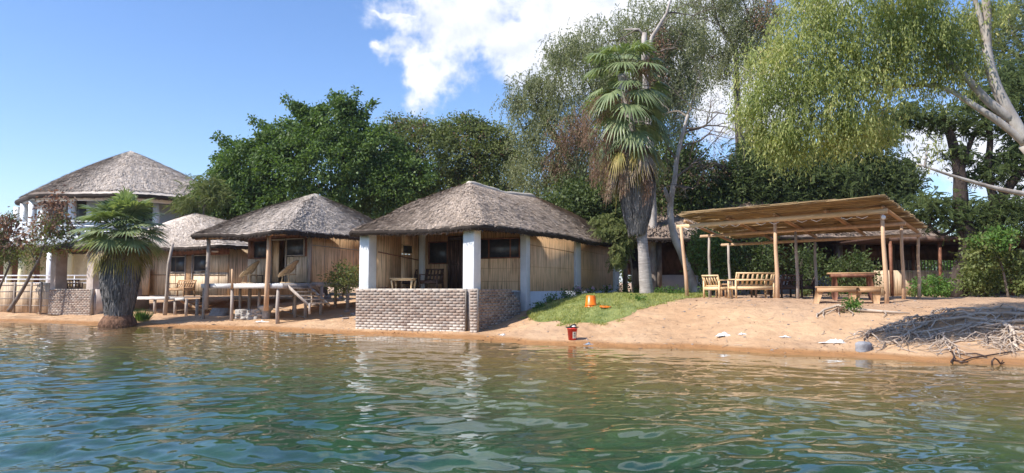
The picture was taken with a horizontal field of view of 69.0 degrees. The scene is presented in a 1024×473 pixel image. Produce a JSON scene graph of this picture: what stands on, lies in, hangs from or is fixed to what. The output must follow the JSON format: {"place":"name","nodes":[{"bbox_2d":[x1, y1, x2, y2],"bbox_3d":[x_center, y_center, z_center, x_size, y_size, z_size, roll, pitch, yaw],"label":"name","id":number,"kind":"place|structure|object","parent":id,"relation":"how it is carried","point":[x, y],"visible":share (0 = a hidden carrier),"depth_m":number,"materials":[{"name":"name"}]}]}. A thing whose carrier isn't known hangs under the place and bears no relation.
{"place":"outdoors","nodes":[
{"label":"outdoors","id":0,"kind":"place"},
{"bbox_2d":[0,283,1023,472],"bbox_3d":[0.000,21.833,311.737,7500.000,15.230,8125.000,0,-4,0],"label":"ground","id":1,"kind":"structure","parent":0,"point":[520,455],"depth_m":16.58,"materials":[{"name":"beige sand"}]},
{"bbox_2d":[0,206,32,289],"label":"tree","id":2,"kind":"object","parent":1,"relation":"on","point":[5,245],"visible":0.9,"depth_m":38.10,"materials":[{"name":"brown plant"}]},
{"bbox_2d":[0,282,49,313],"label":"reed fence","id":3,"kind":"object","parent":1,"relation":"on","point":[34,297],"visible":0.91,"depth_m":39.80,"materials":[{"name":"grey wood"}]},
{"bbox_2d":[0,243,86,285],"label":"porch","id":4,"kind":"object","parent":1,"relation":"on","point":[17,275],"visible":0.16,"depth_m":51.06,"materials":[{"name":"white paint"}]},
{"bbox_2d":[6,184,86,311],"bbox_3d":[-23.366,0.553,37.638,3.898,6.542,2.301,0,-4,0],"label":"tree","id":5,"kind":"object","parent":1,"relation":"on","point":[53,225],"visible":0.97,"depth_m":37.44,"materials":[{"name":"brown plant"}]},
{"bbox_2d":[10,151,226,288],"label":"thatched house","id":6,"kind":"structure","parent":1,"relation":"on","point":[142,177],"depth_m":53.54,"materials":[{"name":"plant"}]},
{"bbox_2d":[47,202,63,219],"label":"window","id":7,"kind":"structure","parent":6,"relation":"in","point":[52,202],"depth_m":54.44,"materials":[{"name":"black glass"}]},
{"bbox_2d":[66,201,85,223],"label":"window","id":8,"kind":"structure","parent":6,"relation":"in","point":[79,212],"depth_m":53.51,"materials":[{"name":"black glass"}]},
{"bbox_2d":[143,203,152,220],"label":"window","id":9,"kind":"structure","parent":6,"relation":"in","point":[152,203],"depth_m":54.94,"materials":[{"name":"grey glass"}]},
{"bbox_2d":[66,186,171,326],"bbox_3d":[-16.755,1.009,32.169,4.220,6.304,4.240,0,-4,0],"label":"fan palm","id":10,"kind":"object","parent":1,"relation":"on","point":[118,258],"visible":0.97,"depth_m":31.41,"materials":[{"name":"green plant"}]},
{"bbox_2d":[133,308,154,321],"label":"grass tuft","id":11,"kind":"object","parent":1,"relation":"on","point":[141,316],"visible":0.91,"depth_m":32.96,"materials":[{"name":"green plant"}]},
{"bbox_2d":[38,213,310,315],"bbox_3d":[-17.743,1.395,40.624,11.389,5.676,10.193,-2,-5,29],"label":"thatched hut","id":12,"kind":"object","parent":1,"relation":"on","point":[185,259],"visible":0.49,"depth_m":37.88,"materials":[{"name":"grey wood"}]},
{"bbox_2d":[66,280,82,288],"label":"slat armchair","id":13,"kind":"object","parent":12,"relation":"on","point":[75,286],"visible":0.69,"depth_m":40.48,"materials":[{"name":"brown wood"}]},
{"bbox_2d":[170,256,184,272],"bbox_3d":[-17.270,1.441,38.566,1.173,0.850,0.100,-2,-5,29],"label":"window","id":14,"kind":"structure","parent":12,"relation":"in","point":[179,261],"depth_m":38.56,"materials":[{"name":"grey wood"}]},
{"bbox_2d":[169,280,196,296],"bbox_3d":[-16.475,2.580,37.105,1.369,0.858,0.767,-2,-5,29],"label":"wooden bench","id":15,"kind":"object","parent":12,"relation":"on","point":[185,288],"visible":0.89,"depth_m":37.06,"materials":[{"name":"brown wood"}]},
{"bbox_2d":[185,256,191,294],"bbox_3d":[-16.529,1.992,38.109,0.450,2.025,0.034,-2,-5,29],"label":"door","id":16,"kind":"structure","parent":12,"relation":"in","point":[188,258],"depth_m":38.11,"materials":[{"name":"brown wood"}]},
{"bbox_2d":[193,255,205,271],"bbox_3d":[-15.765,1.353,37.741,1.047,0.838,0.100,-2,-5,29],"label":"window","id":17,"kind":"structure","parent":12,"relation":"in","point":[199,261],"depth_m":37.78,"materials":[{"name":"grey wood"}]},
{"bbox_2d":[162,173,240,303],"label":"feathery tree","id":18,"kind":"object","parent":1,"relation":"on","point":[216,195],"visible":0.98,"depth_m":42.45,"materials":[{"name":"green plant"}]},
{"bbox_2d":[209,308,229,315],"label":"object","id":19,"kind":"structure","parent":1,"relation":"on","point":[219,311],"depth_m":34.62,"materials":[{"name":"grey stone"}]},
{"bbox_2d":[210,298,235,304],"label":"log","id":20,"kind":"object","parent":1,"relation":"on","point":[222,301],"visible":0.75,"depth_m":42.01,"materials":[{"name":"brown wood"}]},
{"bbox_2d":[235,309,261,319],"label":"stone block","id":21,"kind":"structure","parent":1,"relation":"on","point":[246,314],"depth_m":32.49,"materials":[{"name":"stone"}]},
{"bbox_2d":[258,305,273,318],"bbox_3d":[-10.775,3.374,32.655,0.671,0.712,0.652,2,-4,-23],"label":"post footing","id":22,"kind":"object","parent":1,"relation":"on","point":[266,314],"visible":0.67,"depth_m":32.48,"materials":[{"name":"concrete"}]},
{"bbox_2d":[190,194,404,323],"bbox_3d":[-9.241,0.973,35.297,6.694,6.133,9.750,-2,-5,29],"label":"thatched hut","id":23,"kind":"object","parent":1,"relation":"on","point":[310,233],"visible":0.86,"depth_m":32.97,"materials":[{"name":"grey plant"}]},
{"bbox_2d":[239,261,259,282],"bbox_3d":[-11.603,1.566,32.918,0.840,1.005,0.974,0,-4,-4],"label":"wicker chair","id":24,"kind":"object","parent":23,"relation":"on","point":[249,270],"visible":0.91,"depth_m":32.65,"materials":[{"name":"brown wicker"}]},
{"bbox_2d":[253,240,266,258],"bbox_3d":[-11.462,0.591,33.968,0.870,0.838,0.100,-2,-5,29],"label":"window","id":25,"kind":"structure","parent":23,"relation":"in","point":[259,246],"depth_m":33.98,"materials":[{"name":"black glass"}]},
{"bbox_2d":[272,241,279,281],"bbox_3d":[-10.629,1.124,33.517,0.391,1.825,0.044,-2,-5,29],"label":"door","id":26,"kind":"structure","parent":23,"relation":"in","point":[276,244],"depth_m":33.49,"materials":[{"name":"brown wood"}]},
{"bbox_2d":[278,260,298,282],"bbox_3d":[-9.542,1.488,31.791,0.840,1.005,0.974,0,-4,-1],"label":"wicker chair","id":27,"kind":"object","parent":23,"relation":"on","point":[288,269],"visible":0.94,"depth_m":31.53,"materials":[{"name":"beige wicker"}]},
{"bbox_2d":[285,238,304,255],"bbox_3d":[-9.570,0.470,32.933,1.110,0.788,0.100,-2,-5,29],"label":"window","id":28,"kind":"structure","parent":23,"relation":"in","point":[294,246],"depth_m":32.93,"materials":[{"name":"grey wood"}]},
{"bbox_2d":[185,86,444,295],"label":"broadleaf tree","id":29,"kind":"object","parent":1,"relation":"on","point":[308,136],"visible":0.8,"depth_m":46.37,"materials":[{"name":"green plant"}]},
{"bbox_2d":[317,259,358,300],"bbox_3d":[-7.220,1.857,31.931,1.977,1.858,1.949,-2,-4,23],"label":"bush","id":30,"kind":"object","parent":1,"relation":"on","point":[343,281],"visible":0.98,"depth_m":31.77,"materials":[{"name":"green plant"}]},
{"bbox_2d":[351,108,523,219],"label":"pod tree","id":31,"kind":"object","parent":1,"relation":"on","point":[474,141],"visible":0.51,"depth_m":50.44,"materials":[{"name":"green plant"}]},
{"bbox_2d":[349,181,618,332],"bbox_3d":[-0.189,0.812,32.195,6.429,5.864,14.095,-2,-5,29],"label":"thatched hut","id":32,"kind":"object","parent":1,"relation":"on","point":[498,256],"visible":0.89,"depth_m":28.14,"materials":[{"name":"grey paint"}]},
{"bbox_2d":[390,278,416,288],"bbox_3d":[-4.101,1.822,28.167,0.900,0.511,0.600,-1,-4,9],"label":"table","id":33,"kind":"object","parent":32,"relation":"on","point":[395,280],"visible":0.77,"depth_m":27.94,"materials":[{"name":"brown wood"}]},
{"bbox_2d":[401,244,412,253],"bbox_3d":[-4.164,0.513,29.562,0.100,0.355,0.683,-2,-5,29],"label":"window","id":34,"kind":"structure","parent":32,"relation":"in","point":[405,249],"depth_m":29.52,"materials":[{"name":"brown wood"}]},
{"bbox_2d":[402,269,417,288],"bbox_3d":[-4.204,1.743,29.621,0.919,0.898,0.767,0,-4,-6],"label":"slat armchair","id":35,"kind":"object","parent":32,"relation":"on","point":[409,282],"visible":0.31,"depth_m":29.29,"materials":[{"name":"brown wood"}]},
{"bbox_2d":[419,269,443,288],"bbox_3d":[-3.090,1.677,28.662,0.769,0.898,0.767,-1,-4,14],"label":"slat armchair","id":36,"kind":"object","parent":32,"relation":"on","point":[426,281],"visible":0.94,"depth_m":28.80,"materials":[{"name":"brown wood"}]},
{"bbox_2d":[428,241,447,263],"bbox_3d":[-2.963,0.658,30.036,0.943,0.913,0.100,-2,-5,29],"label":"window","id":37,"kind":"structure","parent":32,"relation":"in","point":[437,251],"depth_m":30.03,"materials":[{"name":"black glass"}]},
{"bbox_2d":[450,240,460,288],"bbox_3d":[-2.234,1.152,29.574,0.530,2.025,0.064,-2,-5,29],"label":"door","id":38,"kind":"structure","parent":32,"relation":"in","point":[455,245],"depth_m":29.57,"materials":[{"name":"brown wood"}]},
{"bbox_2d":[481,237,519,258],"bbox_3d":[-0.470,0.452,28.680,1.788,0.788,0.100,-2,-5,29],"label":"window","id":39,"kind":"structure","parent":32,"relation":"in","point":[491,248],"depth_m":28.66,"materials":[{"name":"black glass"}]},
{"bbox_2d":[544,292,559,303],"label":"leafy plant","id":40,"kind":"object","parent":1,"relation":"on","point":[550,298],"visible":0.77,"depth_m":28.43,"materials":[{"name":"green plant"}]},
{"bbox_2d":[558,288,576,299],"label":"leafy plant","id":41,"kind":"object","parent":1,"relation":"on","point":[565,295],"visible":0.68,"depth_m":29.35,"materials":[{"name":"green plant"}]},
{"bbox_2d":[567,328,577,339],"bbox_3d":[1.756,2.840,21.724,0.315,0.335,0.313,-1,-4,11],"label":"bucket","id":42,"kind":"object","parent":1,"relation":"on","point":[572,333],"visible":0.99,"depth_m":21.61,"materials":[{"name":"red plastic"}]},
{"bbox_2d":[570,286,584,295],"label":"leafy plant","id":43,"kind":"object","parent":1,"relation":"on","point":[578,289],"visible":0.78,"depth_m":30.36,"materials":[{"name":"green plant"}]},
{"bbox_2d":[583,286,597,292],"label":"leafy plant","id":44,"kind":"object","parent":1,"relation":"on","point":[590,289],"visible":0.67,"depth_m":31.32,"materials":[{"name":"green plant"}]},
{"bbox_2d":[171,299,1017,354],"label":"leaf litter","id":45,"kind":"object","parent":1,"relation":"on","point":[590,337],"visible":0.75,"depth_m":22.90,"materials":[{"name":"brown plant"}]},
{"bbox_2d":[489,0,718,198],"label":"weeping acacia","id":46,"kind":"object","parent":1,"relation":"on","point":[567,150],"visible":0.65,"depth_m":42.31,"materials":[{"name":"green plant"}]},
{"bbox_2d":[599,284,612,292],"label":"leafy plant","id":47,"kind":"object","parent":1,"relation":"on","point":[606,288],"visible":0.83,"depth_m":33.09,"materials":[{"name":"green plant"}]},
{"bbox_2d":[586,212,637,292],"bbox_3d":[4.567,0.773,33.090,2.593,3.736,1.818,0,-4,0],"label":"broadleaf tree","id":48,"kind":"object","parent":1,"relation":"on","point":[608,228],"visible":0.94,"depth_m":32.84,"materials":[{"name":"green plant"}]},
{"bbox_2d":[518,291,714,326],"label":"lawn","id":49,"kind":"structure","parent":1,"relation":"on","point":[604,311],"depth_m":24.82,"materials":[{"name":"green plant"}]},
{"bbox_2d":[529,299,544,308],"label":"leafy plant","id":50,"kind":"object","parent":49,"relation":"on","point":[538,304],"visible":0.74,"depth_m":26.97,"materials":[{"name":"green plant"}]},
{"bbox_2d":[585,296,596,306],"bbox_3d":[2.680,2.203,25.310,0.420,0.390,0.420,0,-4,0],"label":"bucket","id":51,"kind":"object","parent":49,"relation":"on","point":[591,301],"visible":0.94,"depth_m":25.16,"materials":[{"name":"orange plastic"}]},
{"bbox_2d":[616,281,630,292],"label":"leafy plant","id":52,"kind":"object","parent":49,"relation":"on","point":[623,290],"visible":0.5,"depth_m":33.60,"materials":[{"name":"green plant"}]},
{"bbox_2d":[630,294,649,300],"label":"leafy plant","id":53,"kind":"object","parent":49,"relation":"on","point":[638,297],"visible":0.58,"depth_m":25.72,"materials":[{"name":"green plant"}]},
{"bbox_2d":[654,284,667,292],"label":"leafy plant","id":54,"kind":"object","parent":49,"relation":"on","point":[660,290],"visible":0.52,"depth_m":32.34,"materials":[{"name":"green plant"}]},
{"bbox_2d":[664,284,678,293],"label":"leafy plant","id":55,"kind":"object","parent":49,"relation":"on","point":[670,291],"visible":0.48,"depth_m":31.14,"materials":[{"name":"green plant"}]},
{"bbox_2d":[672,284,690,293],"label":"leafy plant","id":56,"kind":"object","parent":49,"relation":"on","point":[681,292],"visible":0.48,"depth_m":30.63,"materials":[{"name":"green plant"}]},
{"bbox_2d":[696,284,713,295],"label":"leafy plant","id":57,"kind":"object","parent":49,"relation":"on","point":[700,291],"visible":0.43,"depth_m":30.12,"materials":[{"name":"green plant"}]},
{"bbox_2d":[578,39,675,293],"bbox_3d":[4.801,-2.770,31.343,4.516,11.119,4.298,0,-4,0],"label":"fan palm","id":58,"kind":"object","parent":1,"relation":"on","point":[632,171],"visible":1,"depth_m":30.88,"materials":[{"name":"green plant"}]},
{"bbox_2d":[529,123,738,242],"bbox_3d":[6.335,-1.428,40.365,12.397,9.175,5.738,0,-4,0],"label":"tree","id":59,"kind":"object","parent":1,"relation":"on","point":[584,202],"visible":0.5,"depth_m":39.23,"materials":[{"name":"green plant"}]},
{"bbox_2d":[305,296,995,353],"bbox_3d":[1.154,2.543,23.300,22.498,1.281,13.056,0,-4,0],"label":"beach debris","id":60,"kind":"object","parent":1,"relation":"on","point":[748,317],"visible":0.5,"depth_m":21.79,"materials":[{"name":"grey stone"}]},
{"bbox_2d":[607,0,728,290],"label":"broken tree","id":61,"kind":"object","parent":1,"relation":"on","point":[652,250],"visible":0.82,"depth_m":38.09,"materials":[{"name":"grey plant"}]},
{"bbox_2d":[635,55,748,292],"bbox_3d":[7.957,-2.726,34.733,6.296,10.893,7.074,0,-4,0],"label":"crooked tree","id":62,"kind":"object","parent":1,"relation":"on","point":[692,281],"visible":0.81,"depth_m":33.32,"materials":[{"name":"green plant"}]},
{"bbox_2d":[679,227,744,294],"bbox_3d":[8.816,0.787,33.255,2.933,3.967,2.845,2,-4,-28],"label":"hedge bush","id":63,"kind":"object","parent":1,"relation":"on","point":[716,257],"visible":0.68,"depth_m":32.92,"materials":[{"name":"green plant"}]},
{"bbox_2d":[701,275,732,297],"bbox_3d":[7.308,1.796,26.545,0.767,0.858,0.789,2,-5,-32],"label":"slat armchair","id":64,"kind":"object","parent":1,"relation":"on","point":[717,288],"visible":0.86,"depth_m":26.40,"materials":[{"name":"brown wood"}]},
{"bbox_2d":[638,0,802,167],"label":"pale acacia","id":65,"kind":"object","parent":1,"relation":"on","point":[735,29],"visible":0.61,"depth_m":46.52,"materials":[{"name":"green plant"}]},
{"bbox_2d":[715,332,730,335],"bbox_3d":[5.868,2.697,20.648,0.536,0.121,0.313,0,-4,0],"label":"plastic scrap","id":66,"kind":"object","parent":1,"relation":"on","point":[723,334],"visible":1,"depth_m":20.60,"materials":[{"name":"white plastic"}]},
{"bbox_2d":[721,284,758,297],"bbox_3d":[8.460,2.025,27.802,1.300,0.525,0.675,0,-4,0],"label":"table","id":67,"kind":"object","parent":1,"relation":"on","point":[725,285],"visible":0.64,"depth_m":27.52,"materials":[{"name":"brown wood"}]},
{"bbox_2d":[727,272,774,297],"bbox_3d":[8.242,1.691,25.657,1.409,0.907,0.767,0,-4,-6],"label":"slat bench","id":68,"kind":"object","parent":1,"relation":"on","point":[765,287],"visible":0.97,"depth_m":25.37,"materials":[{"name":"brown wood"}]},
{"bbox_2d":[720,236,791,295],"bbox_3d":[10.622,1.170,32.737,3.209,3.413,3.193,0,-4,0],"label":"hedge bush","id":69,"kind":"object","parent":1,"relation":"on","point":[766,263],"visible":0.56,"depth_m":32.26,"materials":[{"name":"green plant"}]},
{"bbox_2d":[619,260,930,289],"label":"bush group","id":70,"kind":"object","parent":1,"relation":"on","point":[629,279],"depth_m":54.18,"materials":[{"name":"green plant"}]},
{"bbox_2d":[770,274,802,297],"bbox_3d":[10.058,1.821,27.279,0.919,0.858,0.767,1,-4,-16],"label":"slat armchair","id":71,"kind":"object","parent":1,"relation":"on","point":[790,286],"visible":0.77,"depth_m":27.00,"materials":[{"name":"brown wood"}]},
{"bbox_2d":[623,197,952,294],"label":"lodge building","id":72,"kind":"structure","parent":1,"relation":"on","point":[669,267],"depth_m":39.32,"materials":[{"name":"brown wood"}]},
{"bbox_2d":[632,249,638,292],"bbox_3d":[7.015,1.809,39.350,1.296,2.312,0.062,0,-4,0],"label":"doorway","id":73,"kind":"structure","parent":72,"relation":"in","point":[635,266],"depth_m":39.32,"materials":[{"name":"black"}]},
{"bbox_2d":[831,249,858,272],"bbox_3d":[17.609,1.809,39.350,1.409,2.312,0.062,0,-4,0],"label":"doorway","id":74,"kind":"structure","parent":72,"relation":"in","point":[832,253],"depth_m":39.37,"materials":[{"name":"black"}]},
{"bbox_2d":[874,260,888,269],"bbox_3d":[19.553,1.809,39.350,0.789,2.312,0.062,0,-4,0],"label":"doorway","id":75,"kind":"structure","parent":72,"relation":"in","point":[874,260],"depth_m":39.34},
{"bbox_2d":[676,194,926,303],"bbox_3d":[9.631,0.731,25.567,7.492,3.361,4.203,-4,-6,44],"label":"pergola","id":76,"kind":"object","parent":1,"relation":"on","point":[860,215],"visible":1,"depth_m":24.84,"materials":[{"name":"brown wood"}]},
{"bbox_2d":[614,297,989,364],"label":"twig litter","id":77,"kind":"object","parent":1,"relation":"on","point":[751,326],"visible":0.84,"depth_m":21.04,"materials":[{"name":"brown wood"}]},
{"bbox_2d":[795,276,814,296],"bbox_3d":[11.215,1.897,28.424,0.766,0.858,1.269,-1,-4,20],"label":"slat bench","id":78,"kind":"object","parent":1,"relation":"on","point":[812,286],"visible":0.52,"depth_m":27.84,"materials":[{"name":"brown wood"}]},
{"bbox_2d":[780,242,831,295],"bbox_3d":[13.039,1.467,33.108,2.293,2.834,2.426,1,-4,-19],"label":"hedge bush","id":79,"kind":"object","parent":1,"relation":"on","point":[804,257],"visible":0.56,"depth_m":32.98,"materials":[{"name":"green plant"}]},
{"bbox_2d":[800,285,812,296],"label":"leafy plant","id":80,"kind":"object","parent":1,"relation":"on","point":[805,292],"visible":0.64,"depth_m":29.84,"materials":[{"name":"green plant"}]},
{"bbox_2d":[706,130,937,209],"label":"dark acacia","id":81,"kind":"object","parent":1,"relation":"on","point":[845,182],"visible":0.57,"depth_m":40.19,"materials":[{"name":"green plant"}]},
{"bbox_2d":[815,339,844,342],"bbox_3d":[8.141,2.635,18.847,0.899,0.117,0.264,0,-4,7],"label":"cloth","id":82,"kind":"object","parent":1,"relation":"on","point":[835,341],"visible":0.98,"depth_m":18.83,"materials":[{"name":"white fabric"}]},
{"bbox_2d":[813,286,857,303],"bbox_3d":[9.814,1.784,22.633,1.266,0.538,0.375,-2,-4,22],"label":"plank bench","id":83,"kind":"object","parent":1,"relation":"on","point":[850,290],"visible":0.9,"depth_m":22.49,"materials":[{"name":"brown wood"}]},
{"bbox_2d":[834,306,846,312],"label":"dead leaf clump","id":84,"kind":"object","parent":1,"relation":"on","point":[841,310],"visible":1,"depth_m":21.01,"materials":[{"name":"brown plant"}]},
{"bbox_2d":[818,244,883,295],"bbox_3d":[14.490,1.603,31.798,2.842,2.530,2.593,0,-4,0],"label":"hedge bush","id":85,"kind":"object","parent":1,"relation":"on","point":[860,264],"visible":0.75,"depth_m":31.56,"materials":[{"name":"green plant"}]},
{"bbox_2d":[839,294,863,312],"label":"leafy bush","id":86,"kind":"object","parent":1,"relation":"on","point":[855,303],"visible":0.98,"depth_m":21.01,"materials":[{"name":"green plant"}]},
{"bbox_2d":[827,272,876,300],"bbox_3d":[10.759,1.589,23.567,1.425,0.888,0.788,-1,-4,20],"label":"plank table","id":87,"kind":"object","parent":1,"relation":"on","point":[868,276],"visible":0.85,"depth_m":23.29,"materials":[{"name":"brown wood"}]},
{"bbox_2d":[816,304,909,317],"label":"driftwood branch","id":88,"kind":"object","parent":1,"relation":"on","point":[859,310],"visible":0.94,"depth_m":20.84,"materials":[{"name":"brown wood"}]},
{"bbox_2d":[855,341,871,351],"bbox_3d":[8.509,2.677,18.002,0.569,0.306,0.372,4,-5,-43],"label":"boulder","id":89,"kind":"object","parent":1,"relation":"on","point":[862,346],"visible":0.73,"depth_m":17.81,"materials":[{"name":"grey stone"}]},
{"bbox_2d":[856,287,881,303],"bbox_3d":[10.634,1.773,22.382,0.853,0.538,0.375,-1,-4,20],"label":"plank bench","id":90,"kind":"object","parent":1,"relation":"on","point":[875,292],"visible":0.69,"depth_m":22.19,"materials":[{"name":"brown wood"}]},
{"bbox_2d":[722,0,1023,195],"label":"gum tree","id":91,"kind":"object","parent":1,"relation":"on","point":[836,128],"visible":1,"depth_m":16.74,"materials":[{"name":"green plant"}]},
{"bbox_2d":[906,288,925,296],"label":"leafy plant","id":92,"kind":"object","parent":1,"relation":"on","point":[912,295],"visible":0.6,"depth_m":28.10,"materials":[{"name":"green plant"}]},
{"bbox_2d":[830,236,1023,295],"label":"open shelter","id":93,"kind":"object","parent":1,"relation":"on","point":[934,248],"visible":0.38,"depth_m":36.13,"materials":[{"name":"brown wood"}]},
{"bbox_2d":[843,303,1023,358],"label":"root tangle","id":94,"kind":"object","parent":1,"relation":"on","point":[1010,333],"visible":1,"depth_m":18.45,"materials":[{"name":"grey wood"}]},
{"bbox_2d":[906,271,961,297],"bbox_3d":[15.480,1.828,27.380,1.742,1.148,1.595,0,-4,0],"label":"leafy bush","id":95,"kind":"object","parent":1,"relation":"on","point":[942,288],"visible":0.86,"depth_m":27.18,"materials":[{"name":"green plant"}]},
{"bbox_2d":[846,56,1023,296],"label":"spreading tree","id":96,"kind":"object","parent":1,"relation":"on","point":[962,211],"visible":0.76,"depth_m":29.31,"materials":[{"name":"green plant"}]},
{"bbox_2d":[920,234,1022,270],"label":"bush group","id":97,"kind":"object","parent":1,"relation":"on","point":[942,264],"visible":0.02,"depth_m":63.99,"materials":[{"name":"green plant"}]},
{"bbox_2d":[946,261,1003,296],"bbox_3d":[17.661,1.649,28.216,1.985,1.803,1.888,0,-4,0],"label":"climbing bush","id":98,"kind":"object","parent":1,"relation":"on","point":[986,282],"visible":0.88,"depth_m":27.97,"materials":[{"name":"green plant"}]},
{"bbox_2d":[948,223,1016,296],"bbox_3d":[18.354,0.921,28.803,2.485,2.980,2.277,0,-4,0],"label":"climbing bush","id":99,"kind":"object","parent":1,"relation":"on","point":[967,262],"visible":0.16,"depth_m":28.69,"materials":[{"name":"green plant"}]},
{"bbox_2d":[949,0,1023,105],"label":"feathery tree","id":100,"kind":"object","parent":1,"relation":"on","point":[1017,49],"visible":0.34,"depth_m":37.84,"materials":[{"name":"green plant"}]},
{"bbox_2d":[953,222,1023,297],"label":"climbing bush","id":101,"kind":"object","parent":1,"relation":"on","point":[1001,240],"visible":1,"depth_m":26.70,"materials":[{"name":"green plant"}]},
{"bbox_2d":[991,357,1004,364],"bbox_3d":[10.320,2.695,15.838,0.281,0.257,0.057,0,-4,3],"label":"hooked root","id":102,"kind":"object","parent":1,"relation":"on","point":[999,362],"visible":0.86,"depth_m":15.83,"materials":[{"name":"brown wood"}]},
{"bbox_2d":[0,322,1023,472],"bbox_3d":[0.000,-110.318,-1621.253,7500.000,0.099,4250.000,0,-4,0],"label":"water","id":103,"kind":"structure","parent":0,"point":[138,337],"depth_m":15.62,"materials":[{"name":"green liquid"}]},
{"bbox_2d":[950,351,1012,362],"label":"wet twig","id":104,"kind":"object","parent":103,"relation":"on","point":[959,361],"visible":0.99,"depth_m":16.46,"materials":[{"name":"brown wood"}]},
{"bbox_2d":[0,0,1023,282],"label":"sky","id":105,"kind":"structure","parent":0,"point":[83,83],"materials":[{"name":"blue"}]}
]}

